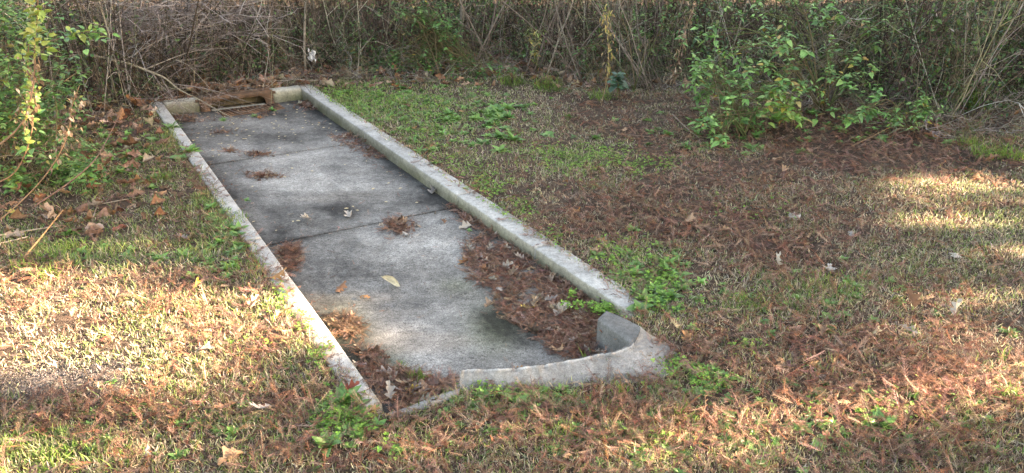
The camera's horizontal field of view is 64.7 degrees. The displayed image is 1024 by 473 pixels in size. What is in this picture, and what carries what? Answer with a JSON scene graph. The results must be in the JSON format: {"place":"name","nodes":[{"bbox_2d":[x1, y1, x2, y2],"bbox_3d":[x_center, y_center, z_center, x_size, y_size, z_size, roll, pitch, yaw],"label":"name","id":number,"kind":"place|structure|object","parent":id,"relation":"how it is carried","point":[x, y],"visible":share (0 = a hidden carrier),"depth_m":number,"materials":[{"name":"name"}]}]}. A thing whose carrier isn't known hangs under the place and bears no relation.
{"place":"outdoors","nodes":[
{"label":"outdoors","id":0,"kind":"place"},
{"bbox_2d":[0,0,1023,472],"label":"ground","id":1,"kind":"structure","parent":0,"point":[62,320],"depth_m":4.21,"materials":[{"name":"plant"}]},
{"bbox_2d":[0,37,44,181],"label":"dead stalk","id":2,"kind":"object","parent":1,"relation":"on","point":[18,56],"visible":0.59,"depth_m":4.49,"materials":[{"name":"yellow plant"}]},
{"bbox_2d":[5,242,56,271],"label":"grass tuft","id":3,"kind":"object","parent":1,"relation":"on","point":[23,260],"visible":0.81,"depth_m":4.05,"materials":[{"name":"plant"}]},
{"bbox_2d":[9,210,62,272],"bbox_3d":[-2.485,0.018,4.240,0.010,0.102,0.611,-1,23,-2],"label":"fallen stick","id":4,"kind":"object","parent":1,"relation":"on","point":[36,242],"visible":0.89,"depth_m":4.25,"materials":[{"name":"wood"}]},
{"bbox_2d":[0,421,73,472],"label":"grass tuft","id":5,"kind":"object","parent":1,"relation":"on","point":[28,442],"visible":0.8,"depth_m":2.72,"materials":[{"name":"plant"}]},
{"bbox_2d":[0,85,85,221],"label":"dead stalk","id":6,"kind":"object","parent":1,"relation":"on","point":[70,111],"visible":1,"depth_m":4.34,"materials":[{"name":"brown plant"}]},
{"bbox_2d":[29,264,62,279],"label":"grass tuft","id":7,"kind":"object","parent":1,"relation":"on","point":[49,270],"visible":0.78,"depth_m":3.92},
{"bbox_2d":[0,0,119,199],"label":"green bush","id":8,"kind":"object","parent":1,"relation":"on","point":[7,123],"visible":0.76,"depth_m":5.20,"materials":[{"name":"green plant"}]},
{"bbox_2d":[0,0,58,144],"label":"leafy stalk","id":9,"kind":"object","parent":8,"relation":"attached to","point":[33,28],"visible":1,"depth_m":4.27,"materials":[{"name":"yellow plant"}]},
{"bbox_2d":[38,22,120,54],"bbox_3d":[-2.711,-1.235,4.972,0.671,0.176,0.171,11,26,24],"label":"arching stem","id":10,"kind":"object","parent":8,"relation":"attached to","point":[95,34],"visible":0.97,"depth_m":4.91,"materials":[{"name":"green plant"}]},
{"bbox_2d":[49,235,93,258],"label":"grass tuft","id":11,"kind":"object","parent":1,"relation":"on","point":[67,243],"visible":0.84,"depth_m":4.23,"materials":[{"name":"plant"}]},
{"bbox_2d":[33,116,118,206],"bbox_3d":[-2.626,-0.486,5.056,0.183,0.313,0.917,4,24,9],"label":"dead stalk","id":12,"kind":"object","parent":1,"relation":"on","point":[41,201],"visible":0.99,"depth_m":4.89,"materials":[{"name":"brown plant"}]},
{"bbox_2d":[0,344,165,414],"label":"sandy soil","id":13,"kind":"structure","parent":1,"relation":"on","point":[42,375],"depth_m":3.12,"materials":[{"name":"sandy soil"},{"name":"dry grass"},{"name":"pine needles"}]},
{"bbox_2d":[39,427,135,472],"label":"grass tuft","id":14,"kind":"object","parent":1,"relation":"on","point":[71,448],"visible":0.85,"depth_m":2.71,"materials":[{"name":"plant"}]},
{"bbox_2d":[46,0,131,94],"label":"bare shrub","id":15,"kind":"object","parent":1,"relation":"on","point":[95,52],"visible":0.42,"depth_m":7.15,"materials":[{"name":"brown plant"}]},
{"bbox_2d":[93,0,148,84],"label":"bare shrub","id":16,"kind":"object","parent":1,"relation":"on","point":[123,38],"visible":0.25,"depth_m":7.48,"materials":[{"name":"brown plant"}]},
{"bbox_2d":[1,0,318,94],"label":"twiggy bush","id":17,"kind":"object","parent":1,"relation":"on","point":[158,7],"visible":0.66,"depth_m":7.47,"materials":[{"name":"brown plant"}]},
{"bbox_2d":[145,168,180,182],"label":"grass tuft","id":18,"kind":"object","parent":1,"relation":"on","point":[153,177],"visible":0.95,"depth_m":5.30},
{"bbox_2d":[128,0,234,66],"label":"bare shrub","id":19,"kind":"object","parent":1,"relation":"on","point":[195,30],"visible":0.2,"depth_m":8.36,"materials":[{"name":"brown plant"}]},
{"bbox_2d":[152,0,218,69],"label":"bare shrub","id":20,"kind":"object","parent":1,"relation":"on","point":[174,32],"visible":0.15,"depth_m":8.15,"materials":[{"name":"brown plant"}]},
{"bbox_2d":[179,143,201,154],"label":"weed","id":21,"kind":"object","parent":1,"relation":"on","point":[191,148],"visible":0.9,"depth_m":5.85,"materials":[{"name":"green plant"}]},
{"bbox_2d":[217,446,243,464],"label":"fallen leaf","id":22,"kind":"object","parent":1,"relation":"on","point":[226,449],"visible":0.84,"depth_m":2.69,"materials":[{"name":"plant"}]},
{"bbox_2d":[214,0,252,63],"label":"bare shrub","id":23,"kind":"object","parent":1,"relation":"on","point":[235,26],"visible":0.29,"depth_m":8.34,"materials":[{"name":"brown plant"}]},
{"bbox_2d":[221,253,268,270],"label":"grass tuft","id":24,"kind":"object","parent":1,"relation":"on","point":[238,265],"visible":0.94,"depth_m":4.05,"materials":[{"name":"plant"}]},
{"bbox_2d":[247,294,259,307],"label":"fallen leaf","id":25,"kind":"object","parent":1,"relation":"on","point":[255,299],"visible":1,"depth_m":3.66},
{"bbox_2d":[235,37,287,71],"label":"leafy shrub","id":26,"kind":"object","parent":1,"relation":"on","point":[257,61],"visible":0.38,"depth_m":8.28,"materials":[{"name":"green plant"}]},
{"bbox_2d":[263,0,295,72],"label":"sapling","id":27,"kind":"object","parent":1,"relation":"on","point":[268,26],"visible":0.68,"depth_m":8.01,"materials":[{"name":"brown plant"}]},
{"bbox_2d":[303,0,325,69],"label":"sapling","id":28,"kind":"object","parent":1,"relation":"on","point":[304,36],"visible":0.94,"depth_m":7.97,"materials":[{"name":"brown plant"}]},
{"bbox_2d":[297,0,351,57],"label":"bare shrub","id":29,"kind":"object","parent":1,"relation":"on","point":[313,6],"visible":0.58,"depth_m":8.55,"materials":[{"name":"brown plant"}]},
{"bbox_2d":[310,431,342,456],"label":"weed","id":30,"kind":"object","parent":1,"relation":"on","point":[318,440],"visible":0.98,"depth_m":2.75,"materials":[{"name":"green plant"}]},
{"bbox_2d":[324,382,361,407],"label":"weed","id":31,"kind":"object","parent":1,"relation":"on","point":[342,391],"visible":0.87,"depth_m":3.00,"materials":[{"name":"green plant"}]},
{"bbox_2d":[345,379,359,389],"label":"fallen leaf","id":32,"kind":"object","parent":1,"relation":"on","point":[352,384],"visible":0.98,"depth_m":3.04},
{"bbox_2d":[346,392,368,412],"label":"weed","id":33,"kind":"object","parent":1,"relation":"on","point":[364,400],"visible":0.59,"depth_m":3.00,"materials":[{"name":"green plant"}]},
{"bbox_2d":[334,41,386,71],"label":"leafy shrub","id":34,"kind":"object","parent":1,"relation":"on","point":[355,55],"visible":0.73,"depth_m":8.24,"materials":[{"name":"green plant"}]},
{"bbox_2d":[334,0,402,59],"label":"bare shrub","id":35,"kind":"object","parent":1,"relation":"on","point":[367,22],"visible":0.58,"depth_m":8.68,"materials":[{"name":"brown plant"}]},
{"bbox_2d":[151,84,643,413],"bbox_3d":[-1.204,-0.271,5.359,1.451,0.286,5.512,-13,27,-27],"label":"concrete channel","id":36,"kind":"object","parent":1,"relation":"on","point":[444,331],"visible":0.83,"depth_m":4.59,"materials":[{"name":"concrete"}]},
{"bbox_2d":[43,4,274,124],"bbox_3d":[-3.183,-1.526,7.009,2.532,0.906,1.387,0,23,0],"label":"dead branch","id":37,"kind":"object","parent":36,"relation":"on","point":[149,71],"visible":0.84,"depth_m":7.12,"materials":[{"name":"wood"}]},
{"bbox_2d":[172,112,215,121],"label":"litter pile","id":38,"kind":"object","parent":36,"relation":"on","point":[192,119],"visible":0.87,"depth_m":6.98,"materials":[{"name":"brown plant"}]},
{"bbox_2d":[190,85,284,116],"bbox_3d":[-2.514,-1.151,7.427,0.716,0.320,0.570,-13,27,-27],"label":"storm drain inlet","id":39,"kind":"object","parent":36,"relation":"in","point":[250,96],"visible":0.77,"depth_m":7.42,"materials":[{"name":"metal"}]},
{"bbox_2d":[235,148,275,158],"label":"litter pile","id":40,"kind":"object","parent":36,"relation":"on","point":[254,153],"visible":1,"depth_m":6.05,"materials":[{"name":"brown plant"}]},
{"bbox_2d":[236,167,296,180],"bbox_3d":[-1.709,-0.438,5.625,0.439,0.070,0.289,0,23,0],"label":"litter pile","id":41,"kind":"object","parent":36,"relation":"on","point":[265,174],"visible":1,"depth_m":5.60,"materials":[{"name":"brown plant"}]},
{"bbox_2d":[270,267,286,279],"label":"fallen leaf","id":42,"kind":"object","parent":36,"relation":"on","point":[277,275],"visible":0.92,"depth_m":3.91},
{"bbox_2d":[270,238,308,271],"bbox_3d":[-1.200,0.105,4.348,0.223,0.080,0.427,-5,24,-11],"label":"litter pile","id":43,"kind":"object","parent":36,"relation":"on","point":[287,251],"visible":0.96,"depth_m":4.37,"materials":[{"name":"brown plant"}]},
{"bbox_2d":[296,99,316,109],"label":"litter pile","id":44,"kind":"object","parent":36,"relation":"on","point":[304,103],"visible":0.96,"depth_m":7.43,"materials":[{"name":"brown plant"}]},
{"bbox_2d":[321,302,371,340],"bbox_3d":[-0.751,0.388,3.667,0.225,0.065,0.342,-7,24,-15],"label":"litter pile","id":45,"kind":"object","parent":36,"relation":"on","point":[342,327],"visible":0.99,"depth_m":3.67,"materials":[{"name":"brown plant"}]},
{"bbox_2d":[327,130,388,159],"bbox_3d":[-1.192,-0.722,6.271,0.342,0.069,0.926,-14,27,-30],"label":"litter pile","id":46,"kind":"object","parent":36,"relation":"on","point":[369,149],"visible":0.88,"depth_m":6.28,"materials":[{"name":"brown plant"}]},
{"bbox_2d":[187,105,586,397],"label":"stray needles","id":47,"kind":"object","parent":36,"relation":"on","point":[337,226],"visible":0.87,"depth_m":4.96,"materials":[{"name":"plant"}]},
{"bbox_2d":[381,275,399,286],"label":"yellow leaf","id":48,"kind":"object","parent":36,"relation":"on","point":[391,279],"visible":1,"depth_m":4.04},
{"bbox_2d":[373,211,420,239],"bbox_3d":[-0.666,-0.072,4.751,0.283,0.077,0.467,0,23,0],"label":"litter pile","id":49,"kind":"object","parent":36,"relation":"on","point":[398,226],"visible":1,"depth_m":4.74,"materials":[{"name":"brown plant"}]},
{"bbox_2d":[345,339,460,410],"bbox_3d":[-0.499,0.552,3.279,0.635,0.095,0.374,14,27,30],"label":"litter pile","id":50,"kind":"object","parent":36,"relation":"on","point":[385,370],"visible":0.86,"depth_m":3.25,"materials":[{"name":"brown plant"}]},
{"bbox_2d":[385,380,395,398],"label":"fallen leaf","id":51,"kind":"object","parent":50,"relation":"on","point":[390,389],"visible":0.98,"depth_m":3.13,"materials":[{"name":"plant"}]},
{"bbox_2d":[405,367,429,382],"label":"grass tuft","id":52,"kind":"object","parent":36,"relation":"on","point":[421,376],"visible":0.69,"depth_m":3.25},
{"bbox_2d":[250,110,633,392],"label":"curb needles","id":53,"kind":"object","parent":36,"relation":"on","point":[345,380],"visible":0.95,"depth_m":3.77,"materials":[{"name":"plant"}]},
{"bbox_2d":[444,201,518,248],"bbox_3d":[-0.155,-0.072,4.737,0.307,0.072,0.928,-17,29,-34],"label":"litter pile","id":54,"kind":"object","parent":36,"relation":"on","point":[465,217],"visible":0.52,"depth_m":4.79,"materials":[{"name":"brown plant"}]},
{"bbox_2d":[454,231,607,359],"bbox_3d":[0.062,0.239,4.026,0.642,0.091,1.474,-16,28,-33],"label":"litter pile","id":55,"kind":"object","parent":36,"relation":"on","point":[544,325],"visible":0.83,"depth_m":3.89,"materials":[{"name":"brown plant"}]},
{"bbox_2d":[389,388,459,416],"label":"curb","id":56,"kind":"structure","parent":1,"relation":"on","point":[422,403],"depth_m":2.99,"materials":[{"name":"concrete"}]},
{"bbox_2d":[451,0,469,62],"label":"sapling","id":57,"kind":"object","parent":1,"relation":"on","point":[461,12],"visible":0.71,"depth_m":8.49,"materials":[{"name":"brown plant"}]},
{"bbox_2d":[408,0,530,69],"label":"bare shrub","id":58,"kind":"object","parent":1,"relation":"on","point":[488,37],"visible":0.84,"depth_m":8.11,"materials":[{"name":"brown plant"}]},
{"bbox_2d":[365,0,525,83],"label":"vine mass","id":59,"kind":"object","parent":58,"relation":"hanging from","point":[436,33],"visible":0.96,"depth_m":8.01,"materials":[{"name":"green plant"}]},
{"bbox_2d":[489,144,509,152],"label":"weed","id":60,"kind":"object","parent":1,"relation":"on","point":[501,148],"visible":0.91,"depth_m":5.85,"materials":[{"name":"green plant"}]},
{"bbox_2d":[13,67,995,472],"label":"weed cover","id":61,"kind":"object","parent":1,"relation":"on","point":[177,453],"visible":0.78,"depth_m":3.16,"materials":[{"name":"green plant"}]},
{"bbox_2d":[0,29,1022,237],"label":"leaf litter","id":62,"kind":"object","parent":1,"relation":"on","point":[90,226],"visible":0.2,"depth_m":7.43,"materials":[{"name":"plant"}]},
{"bbox_2d":[0,65,1023,472],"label":"cypress needles","id":63,"kind":"object","parent":1,"relation":"on","point":[706,345],"visible":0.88,"depth_m":3.28,"materials":[{"name":"plant"}]},
{"bbox_2d":[0,0,1023,154],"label":"brush stems","id":64,"kind":"object","parent":1,"relation":"on","point":[755,22],"visible":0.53,"depth_m":7.60,"materials":[{"name":"brown plant"}]},
{"bbox_2d":[0,0,1023,131],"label":"thicket foliage","id":65,"kind":"object","parent":1,"relation":"on","point":[944,14],"visible":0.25,"depth_m":7.50,"materials":[{"name":"green plant"}]},
{"bbox_2d":[498,69,528,86],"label":"grass tuft","id":66,"kind":"object","parent":1,"relation":"on","point":[514,81],"visible":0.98,"depth_m":7.76,"materials":[{"name":"plant"}]},
{"bbox_2d":[498,391,533,413],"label":"weed","id":67,"kind":"object","parent":1,"relation":"on","point":[511,397],"visible":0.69,"depth_m":3.01,"materials":[{"name":"green plant"}]},
{"bbox_2d":[506,131,525,141],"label":"weed","id":68,"kind":"object","parent":1,"relation":"on","point":[513,138],"visible":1,"depth_m":6.04,"materials":[{"name":"green plant"}]},
{"bbox_2d":[485,0,586,83],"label":"bare shrub","id":69,"kind":"object","parent":1,"relation":"on","point":[569,53],"visible":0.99,"depth_m":7.73,"materials":[{"name":"brown plant"}]},
{"bbox_2d":[525,26,546,72],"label":"leafy shrub","id":70,"kind":"object","parent":1,"relation":"on","point":[535,50],"visible":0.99,"depth_m":7.67,"materials":[{"name":"green plant"}]},
{"bbox_2d":[528,72,570,91],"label":"grass tuft","id":71,"kind":"object","parent":1,"relation":"on","point":[544,86],"visible":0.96,"depth_m":7.57,"materials":[{"name":"plant"}]},
{"bbox_2d":[531,418,575,437],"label":"grass tuft","id":72,"kind":"object","parent":1,"relation":"on","point":[557,429],"visible":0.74,"depth_m":2.81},
{"bbox_2d":[460,311,676,390],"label":"curved curb","id":73,"kind":"structure","parent":1,"relation":"on","point":[629,343],"depth_m":3.17,"materials":[{"name":"concrete"}]},
{"bbox_2d":[524,0,624,78],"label":"bare shrub","id":74,"kind":"object","parent":1,"relation":"on","point":[543,41],"visible":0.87,"depth_m":7.87,"materials":[{"name":"brown plant"}]},
{"bbox_2d":[230,76,940,459],"bbox_3d":[-0.008,-0.451,5.441,3.201,0.112,6.246,-5,24,-11],"label":"clover","id":75,"kind":"object","parent":1,"relation":"on","point":[606,306],"visible":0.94,"depth_m":3.78,"materials":[{"name":"green plant"}]},
{"bbox_2d":[582,85,614,99],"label":"grass tuft","id":76,"kind":"object","parent":1,"relation":"on","point":[597,97],"visible":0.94,"depth_m":7.25,"materials":[{"name":"plant"}]},
{"bbox_2d":[598,4,616,103],"bbox_3d":[0.810,-1.548,6.914,0.163,0.856,0.228,-8,25,-19],"label":"goldenrod stalk","id":77,"kind":"object","parent":1,"relation":"on","point":[610,34],"visible":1,"depth_m":6.86,"materials":[{"name":"yellow plant"}]},
{"bbox_2d":[607,71,628,99],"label":"blue green plant","id":78,"kind":"object","parent":1,"relation":"on","point":[618,77],"visible":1,"depth_m":7.04,"materials":[{"name":"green plant"}]},
{"bbox_2d":[561,0,698,89],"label":"leafy shrub","id":79,"kind":"object","parent":1,"relation":"on","point":[647,35],"visible":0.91,"depth_m":7.51,"materials":[{"name":"green plant"}]},
{"bbox_2d":[572,0,691,91],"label":"bare shrub","id":80,"kind":"object","parent":1,"relation":"on","point":[628,56],"visible":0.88,"depth_m":7.50,"materials":[{"name":"brown plant"}]},
{"bbox_2d":[622,265,642,277],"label":"weed","id":81,"kind":"object","parent":1,"relation":"on","point":[632,272],"visible":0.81,"depth_m":3.98,"materials":[{"name":"green plant"}]},
{"bbox_2d":[626,299,654,316],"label":"weed","id":82,"kind":"object","parent":1,"relation":"on","point":[636,305],"visible":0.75,"depth_m":3.67,"materials":[{"name":"green plant"}]},
{"bbox_2d":[630,446,652,461],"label":"weed","id":83,"kind":"object","parent":1,"relation":"on","point":[643,456],"visible":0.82,"depth_m":2.69,"materials":[{"name":"green plant"}]},
{"bbox_2d":[632,288,655,301],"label":"weed","id":84,"kind":"object","parent":1,"relation":"on","point":[643,294],"visible":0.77,"depth_m":3.75,"materials":[{"name":"green plant"}]},
{"bbox_2d":[610,0,707,76],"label":"bare shrub","id":85,"kind":"object","parent":1,"relation":"on","point":[655,42],"visible":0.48,"depth_m":7.94,"materials":[{"name":"brown plant"}]},
{"bbox_2d":[657,288,682,301],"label":"weed","id":86,"kind":"object","parent":1,"relation":"on","point":[669,293],"visible":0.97,"depth_m":3.76,"materials":[{"name":"green plant"}]},
{"bbox_2d":[664,2,695,91],"bbox_3d":[1.490,-1.649,7.156,0.222,0.856,0.608,9,25,20],"label":"goldenrod stalk","id":87,"kind":"object","parent":1,"relation":"on","point":[684,34],"visible":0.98,"depth_m":6.99,"materials":[{"name":"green plant"}]},
{"bbox_2d":[679,45,791,147],"bbox_3d":[1.744,-1.039,6.081,0.848,0.667,1.130,0,23,0],"label":"leafy shrub","id":88,"kind":"object","parent":1,"relation":"on","point":[727,95],"visible":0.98,"depth_m":6.16,"materials":[{"name":"green plant"}]},
{"bbox_2d":[726,290,770,312],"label":"grass tuft","id":89,"kind":"object","parent":1,"relation":"on","point":[743,296],"visible":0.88,"depth_m":3.66,"materials":[{"name":"plant"}]},
{"bbox_2d":[743,439,765,453],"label":"weed","id":90,"kind":"object","parent":1,"relation":"on","point":[750,444],"visible":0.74,"depth_m":2.76,"materials":[{"name":"green plant"}]},
{"bbox_2d":[533,44,1023,134],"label":"coarse grass","id":91,"kind":"structure","parent":1,"relation":"on","point":[630,75],"depth_m":7.78,"materials":[{"name":"plant"}]},
{"bbox_2d":[757,86,813,129],"bbox_3d":[2.088,-0.930,6.064,0.390,0.421,0.641,14,27,29],"label":"leafy shrub","id":92,"kind":"object","parent":1,"relation":"on","point":[784,111],"visible":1,"depth_m":5.98,"materials":[{"name":"green plant"}]},
{"bbox_2d":[674,0,923,134],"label":"leafy shrub","id":93,"kind":"object","parent":1,"relation":"on","point":[781,51],"visible":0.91,"depth_m":6.50,"materials":[{"name":"green plant"}]},
{"bbox_2d":[799,269,863,296],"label":"grass tuft","id":94,"kind":"object","parent":1,"relation":"on","point":[832,284],"visible":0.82,"depth_m":3.80,"materials":[{"name":"plant"}]},
{"bbox_2d":[789,0,933,91],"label":"bare shrub","id":95,"kind":"object","parent":1,"relation":"on","point":[844,41],"visible":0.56,"depth_m":7.17,"materials":[{"name":"brown plant"}]},
{"bbox_2d":[861,407,897,432],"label":"weed","id":96,"kind":"object","parent":1,"relation":"on","point":[888,420],"visible":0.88,"depth_m":2.84,"materials":[{"name":"green plant"}]},
{"bbox_2d":[837,87,943,131],"bbox_3d":[2.890,-0.944,6.195,1.073,0.346,0.614,-18,29,-36],"label":"leafy shrub","id":97,"kind":"object","parent":1,"relation":"on","point":[897,108],"visible":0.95,"depth_m":6.17,"materials":[{"name":"green plant"}]},
{"bbox_2d":[907,289,921,309],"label":"fallen leaf","id":98,"kind":"object","parent":1,"relation":"on","point":[913,298],"visible":1,"depth_m":3.60,"materials":[{"name":"plant"}]},
{"bbox_2d":[887,0,1021,99],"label":"bare shrub","id":99,"kind":"object","parent":1,"relation":"on","point":[934,43],"visible":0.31,"depth_m":7.07,"materials":[{"name":"brown plant"}]},
{"bbox_2d":[950,298,962,315],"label":"fallen leaf","id":100,"kind":"object","parent":1,"relation":"on","point":[956,305],"visible":0.99,"depth_m":3.57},
{"bbox_2d":[891,0,1023,90],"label":"leafy shrub","id":101,"kind":"object","parent":1,"relation":"on","point":[953,56],"visible":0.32,"depth_m":7.04,"materials":[{"name":"green plant"}]},
{"bbox_2d":[957,130,988,149],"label":"grass tuft","id":102,"kind":"object","parent":1,"relation":"on","point":[971,144],"visible":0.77,"depth_m":5.92,"materials":[{"name":"plant"}]},
{"bbox_2d":[951,79,998,110],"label":"grass tuft","id":103,"kind":"object","parent":1,"relation":"on","point":[974,101],"visible":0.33,"depth_m":6.88,"materials":[{"name":"plant"}]},
{"bbox_2d":[927,0,1023,117],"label":"bare shrub","id":104,"kind":"object","parent":1,"relation":"on","point":[958,96],"visible":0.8,"depth_m":6.50,"materials":[{"name":"brown plant"}]},
{"bbox_2d":[966,142,1008,160],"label":"grass tuft","id":105,"kind":"object","parent":1,"relation":"on","point":[985,149],"visible":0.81,"depth_m":5.69,"materials":[{"name":"plant"}]},
{"bbox_2d":[992,373,1023,402],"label":"grass tuft","id":106,"kind":"object","parent":1,"relation":"on","point":[1015,392],"visible":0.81,"depth_m":2.99,"materials":[{"name":"plant"}]},
{"bbox_2d":[997,326,1020,338],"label":"weed","id":107,"kind":"object","parent":1,"relation":"on","point":[1005,331],"visible":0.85,"depth_m":3.45,"materials":[{"name":"green plant"}]},
{"bbox_2d":[998,137,1023,160],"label":"grass tuft","id":108,"kind":"object","parent":1,"relation":"on","point":[1005,155],"visible":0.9,"depth_m":5.64,"materials":[{"name":"plant"}]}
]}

